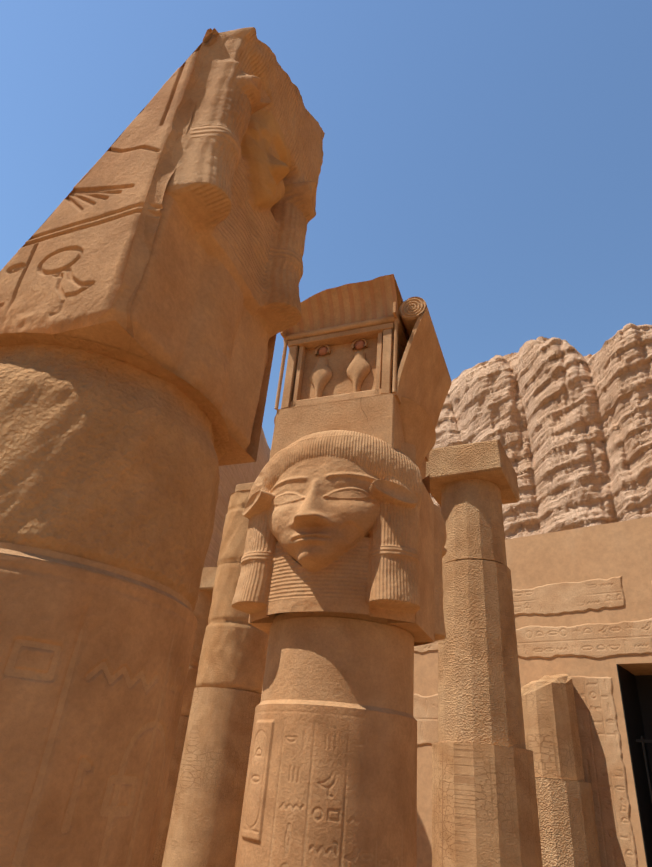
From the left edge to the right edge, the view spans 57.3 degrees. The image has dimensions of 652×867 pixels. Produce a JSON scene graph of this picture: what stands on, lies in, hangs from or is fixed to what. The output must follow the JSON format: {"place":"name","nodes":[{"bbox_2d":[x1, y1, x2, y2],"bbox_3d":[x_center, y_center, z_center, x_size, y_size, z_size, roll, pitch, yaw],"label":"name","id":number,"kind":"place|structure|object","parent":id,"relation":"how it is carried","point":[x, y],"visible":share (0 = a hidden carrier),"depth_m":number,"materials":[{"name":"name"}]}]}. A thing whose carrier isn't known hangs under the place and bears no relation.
{"place":"outdoors","nodes":[
{"label":"outdoors","id":0,"kind":"place"},
{"bbox_2d":[0,0,651,449],"label":"sky","id":1,"kind":"structure","parent":0,"point":[493,158],"materials":[{"name":"blue"}]},
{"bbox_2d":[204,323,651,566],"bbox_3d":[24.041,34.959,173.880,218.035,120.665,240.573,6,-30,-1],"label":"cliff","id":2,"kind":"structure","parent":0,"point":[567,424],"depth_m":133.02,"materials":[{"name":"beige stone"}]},
{"bbox_2d":[616,664,651,866],"bbox_3d":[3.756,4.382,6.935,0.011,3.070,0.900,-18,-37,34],"label":"door jamb","id":3,"kind":"structure","parent":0,"point":[631,708],"depth_m":7.14,"materials":[{"name":"black"}]},
{"bbox_2d":[635,675,651,774],"bbox_3d":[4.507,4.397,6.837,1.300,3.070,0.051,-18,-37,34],"label":"gate","id":4,"kind":"structure","parent":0,"point":[644,685],"depth_m":7.73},
{"bbox_2d":[636,739,651,742],"bbox_3d":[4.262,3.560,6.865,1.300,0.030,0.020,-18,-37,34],"label":"bar","id":5,"kind":"object","parent":4,"relation":"attached to","point":[644,741],"depth_m":7.17,"materials":[{"name":"grey metal"}]},
{"label":"ground","id":6,"kind":"structure","parent":0,"visible":0},
{"bbox_2d":[0,27,324,866],"bbox_3d":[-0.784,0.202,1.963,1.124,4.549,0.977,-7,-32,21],"label":"column","id":7,"kind":"structure","parent":6,"relation":"on","point":[150,279],"depth_m":1.74,"materials":[{"name":"stone"}]},
{"bbox_2d":[151,566,217,866],"bbox_3d":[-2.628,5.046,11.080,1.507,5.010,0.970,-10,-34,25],"label":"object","id":8,"kind":"object","parent":6,"relation":"on","point":[201,612],"visible":0.1,"depth_m":10.80,"materials":[{"name":"stone"}]},
{"bbox_2d":[162,482,268,866],"bbox_3d":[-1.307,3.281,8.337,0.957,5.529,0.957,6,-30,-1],"label":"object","id":9,"kind":"object","parent":6,"relation":"on","point":[204,824],"visible":0.65,"depth_m":7.62,"materials":[{"name":"stone"}]},
{"bbox_2d":[231,274,451,866],"bbox_3d":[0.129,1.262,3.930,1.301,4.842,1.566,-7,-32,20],"label":"column","id":10,"kind":"structure","parent":6,"relation":"on","point":[338,597],"depth_m":3.59,"materials":[{"name":"stone"}]},
{"bbox_2d":[426,439,542,866],"bbox_3d":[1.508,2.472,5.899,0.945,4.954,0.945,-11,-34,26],"label":"column","id":11,"kind":"structure","parent":6,"relation":"on","point":[484,806],"depth_m":5.59,"materials":[{"name":"stone"}]},
{"bbox_2d":[414,526,646,866],"bbox_3d":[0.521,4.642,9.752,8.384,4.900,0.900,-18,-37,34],"label":"wall","id":12,"kind":"structure","parent":6,"relation":"on","point":[570,555],"depth_m":8.19,"materials":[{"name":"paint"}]},
{"bbox_2d":[413,694,437,745],"bbox_3d":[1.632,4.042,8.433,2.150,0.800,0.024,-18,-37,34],"label":"wall panel","id":13,"kind":"structure","parent":12,"relation":"attached to","point":[425,712],"depth_m":8.56,"materials":[{"name":"beige stone"}]},
{"bbox_2d":[414,641,437,653],"bbox_3d":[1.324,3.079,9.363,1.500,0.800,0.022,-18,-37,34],"label":"wall panel","id":14,"kind":"structure","parent":12,"relation":"attached to","point":[426,648],"depth_m":9.04,"materials":[{"name":"beige stone"}]},
{"bbox_2d":[512,576,624,615],"bbox_3d":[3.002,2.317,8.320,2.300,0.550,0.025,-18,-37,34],"label":"wall panel","id":15,"kind":"structure","parent":12,"relation":"attached to","point":[598,594],"depth_m":8.08,"materials":[{"name":"beige stone"}]},
{"bbox_2d":[516,618,651,658],"bbox_3d":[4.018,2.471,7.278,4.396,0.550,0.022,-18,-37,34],"label":"wall panel","id":16,"kind":"structure","parent":12,"relation":"attached to","point":[600,640],"depth_m":7.71,"materials":[{"name":"beige stone"}]},
{"bbox_2d":[570,676,637,866],"bbox_3d":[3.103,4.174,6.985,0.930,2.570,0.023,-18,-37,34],"label":"wall panel","id":17,"kind":"structure","parent":12,"relation":"attached to","point":[604,768],"depth_m":6.99,"materials":[{"name":"beige stone"}]},
{"bbox_2d":[595,517,651,674],"bbox_3d":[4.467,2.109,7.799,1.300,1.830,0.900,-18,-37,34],"label":"wall","id":18,"kind":"structure","parent":12,"relation":"attached to","point":[625,550],"depth_m":7.79,"materials":[{"name":"stone"}]},
{"bbox_2d":[521,674,600,866],"bbox_3d":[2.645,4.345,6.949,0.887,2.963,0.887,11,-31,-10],"label":"broken column","id":19,"kind":"structure","parent":6,"relation":"on","point":[567,824],"depth_m":6.81,"materials":[{"name":"stone"}]},
{"bbox_2d":[641,736,651,802],"bbox_3d":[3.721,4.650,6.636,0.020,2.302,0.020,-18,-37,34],"label":"bar","id":20,"kind":"object","parent":6,"relation":"on","point":[646,765],"visible":1,"depth_m":7.03,"materials":[{"name":"grey metal"}]}
]}

